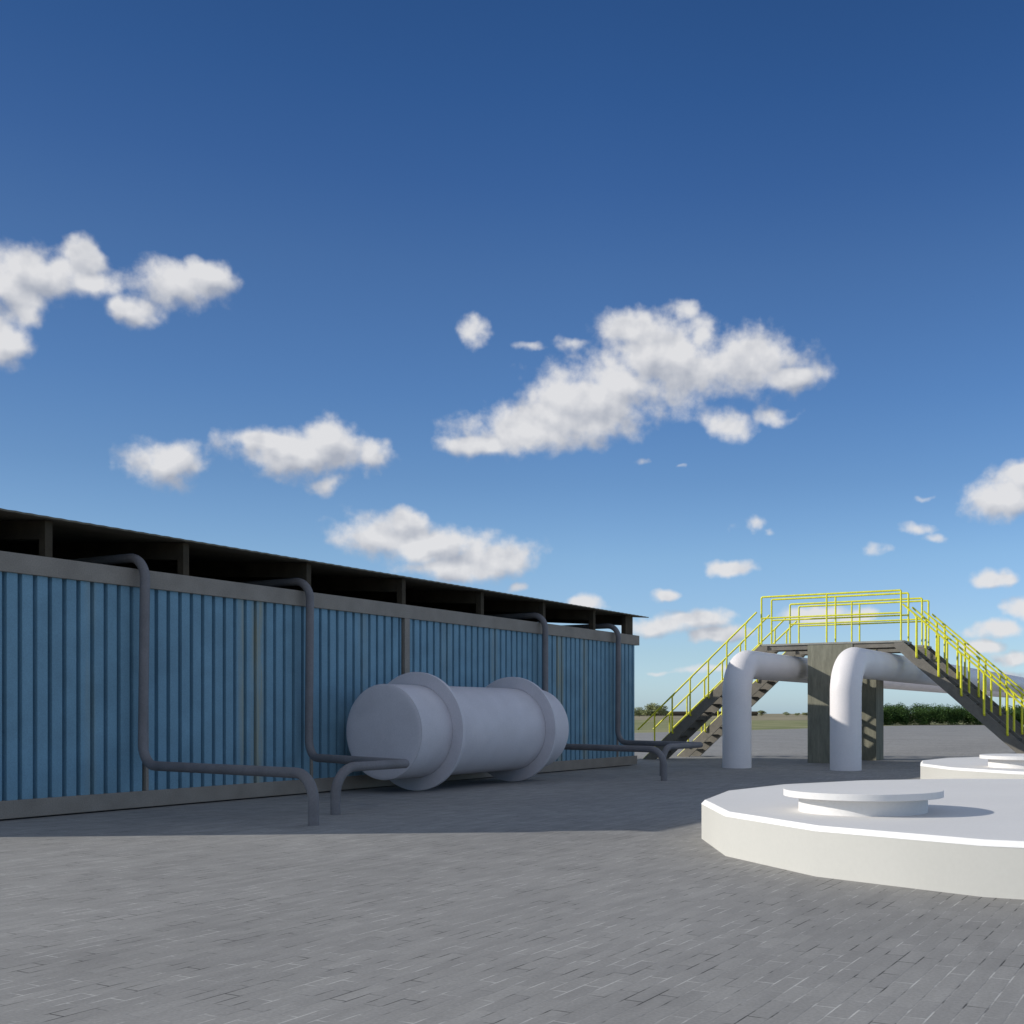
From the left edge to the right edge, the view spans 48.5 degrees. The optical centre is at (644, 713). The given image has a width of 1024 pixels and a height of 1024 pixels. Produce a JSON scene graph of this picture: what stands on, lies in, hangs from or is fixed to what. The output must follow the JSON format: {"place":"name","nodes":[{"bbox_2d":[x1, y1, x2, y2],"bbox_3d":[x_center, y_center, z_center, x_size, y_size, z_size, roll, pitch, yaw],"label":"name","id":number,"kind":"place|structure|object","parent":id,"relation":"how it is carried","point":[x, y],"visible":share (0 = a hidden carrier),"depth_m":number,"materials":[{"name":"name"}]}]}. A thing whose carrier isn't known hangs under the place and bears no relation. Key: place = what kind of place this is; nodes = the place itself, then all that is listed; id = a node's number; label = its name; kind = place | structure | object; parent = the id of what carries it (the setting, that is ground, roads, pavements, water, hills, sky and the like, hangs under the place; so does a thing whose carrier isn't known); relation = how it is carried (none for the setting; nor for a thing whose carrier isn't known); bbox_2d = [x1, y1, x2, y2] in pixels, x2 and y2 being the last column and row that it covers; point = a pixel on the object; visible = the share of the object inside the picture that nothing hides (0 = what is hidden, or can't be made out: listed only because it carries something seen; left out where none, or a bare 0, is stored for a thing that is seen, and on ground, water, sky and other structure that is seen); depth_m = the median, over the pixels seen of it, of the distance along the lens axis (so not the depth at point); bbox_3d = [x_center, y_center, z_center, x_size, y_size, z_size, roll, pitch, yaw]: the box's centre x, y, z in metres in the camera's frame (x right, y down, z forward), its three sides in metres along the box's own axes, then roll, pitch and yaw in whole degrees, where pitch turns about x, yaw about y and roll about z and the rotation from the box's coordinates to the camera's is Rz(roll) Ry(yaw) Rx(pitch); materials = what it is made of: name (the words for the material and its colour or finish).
{"place":"outdoors","nodes":[
{"label":"outdoors","id":0,"kind":"place"},
{"bbox_2d":[0,725,1023,1023],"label":"paved yard","id":1,"kind":"structure","parent":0,"point":[616,895],"depth_m":7.24,"materials":[{"name":"grey concrete"}]},
{"bbox_2d":[67,554,318,825],"bbox_3d":[-6.350,-0.417,14.809,6.217,3.534,0.364,0,0,33],"label":"service pipe","id":2,"kind":"object","parent":1,"relation":"on","point":[304,777],"visible":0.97,"depth_m":15.12,"materials":[{"name":"grey metal"}]},
{"bbox_2d":[0,508,648,819],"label":"industrial shed","id":3,"kind":"structure","parent":1,"relation":"on","point":[226,667],"depth_m":16.78,"materials":[{"name":"metal"}]},
{"bbox_2d":[239,578,409,814],"bbox_3d":[-5.286,-0.417,17.176,1.388,3.534,5.997,0,0,-38],"label":"service pipe","id":4,"kind":"object","parent":1,"relation":"on","point":[356,763],"visible":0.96,"depth_m":17.88,"materials":[{"name":"grey metal"}]},
{"bbox_2d":[346,672,568,790],"bbox_3d":[-3.216,0.300,20.201,2.000,2.000,4.573,0,0,27],"label":"horizontal tank","id":5,"kind":"object","parent":1,"relation":"on","point":[434,731],"visible":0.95,"depth_m":18.87,"materials":[{"name":"metal"}]},
{"bbox_2d":[487,613,666,780],"bbox_3d":[-1.865,-0.417,23.719,6.062,3.534,0.561,0,0,37],"label":"service pipe","id":6,"kind":"object","parent":1,"relation":"on","point":[658,752],"visible":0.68,"depth_m":23.51,"materials":[{"name":"grey metal"}]},
{"bbox_2d":[562,623,702,775],"bbox_3d":[-0.562,-0.417,26.307,1.789,3.534,5.963,0,0,-34],"label":"service pipe","id":7,"kind":"object","parent":1,"relation":"on","point":[669,745],"visible":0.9,"depth_m":27.05,"materials":[{"name":"grey metal"}]},
{"bbox_2d":[637,589,1023,762],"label":"crossover stairs","id":8,"kind":"structure","parent":1,"relation":"on","point":[822,657],"depth_m":29.45,"materials":[{"name":"yellow metal"}]},
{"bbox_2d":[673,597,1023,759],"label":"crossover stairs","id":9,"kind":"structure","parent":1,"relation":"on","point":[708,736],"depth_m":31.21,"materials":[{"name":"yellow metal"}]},
{"bbox_2d":[701,779,1023,899],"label":"tank cover","id":10,"kind":"object","parent":1,"relation":"on","point":[961,836],"visible":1,"depth_m":9.32,"materials":[{"name":"white paint"}]},
{"bbox_2d":[722,650,1023,767],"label":"pipe","id":11,"kind":"object","parent":1,"relation":"on","point":[745,668],"visible":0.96,"depth_m":26.80,"materials":[{"name":"white metal"}]},
{"bbox_2d":[830,647,1023,770],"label":"pipe","id":12,"kind":"object","parent":1,"relation":"on","point":[853,668],"visible":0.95,"depth_m":25.67,"materials":[{"name":"white metal"}]},
{"bbox_2d":[920,754,1023,778],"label":"tank cover","id":13,"kind":"object","parent":1,"relation":"on","point":[996,766],"visible":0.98,"depth_m":18.60,"materials":[{"name":"white paint"}]},
{"bbox_2d":[0,0,1023,713],"label":"sky","id":14,"kind":"structure","parent":0,"point":[681,315],"materials":[{"name":"blue"}]},
{"bbox_2d":[634,711,757,715],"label":"barn","id":15,"kind":"structure","parent":0,"point":[683,713],"depth_m":637.96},
{"bbox_2d":[634,714,913,720],"bbox_3d":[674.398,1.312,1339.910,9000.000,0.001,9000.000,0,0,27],"label":"dry field","id":16,"kind":"structure","parent":0,"point":[780,717],"depth_m":367.18,"materials":[{"name":"plant"}]},
{"bbox_2d":[634,707,646,715],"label":"tree","id":17,"kind":"object","parent":16,"relation":"on","point":[637,711],"visible":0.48,"depth_m":497.45,"materials":[{"name":"green plant"}]},
{"bbox_2d":[640,703,668,716],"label":"tree","id":18,"kind":"object","parent":16,"relation":"on","point":[650,709],"visible":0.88,"depth_m":478.07,"materials":[{"name":"green plant"}]},
{"bbox_2d":[634,720,982,732],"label":"grass field","id":19,"kind":"structure","parent":0,"point":[648,726],"depth_m":133.29,"materials":[{"name":"green plant"}]},
{"bbox_2d":[884,703,1023,724],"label":"woodland","id":20,"kind":"object","parent":19,"relation":"on","point":[923,714],"visible":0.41,"depth_m":125.75,"materials":[{"name":"green plant"}]}
]}

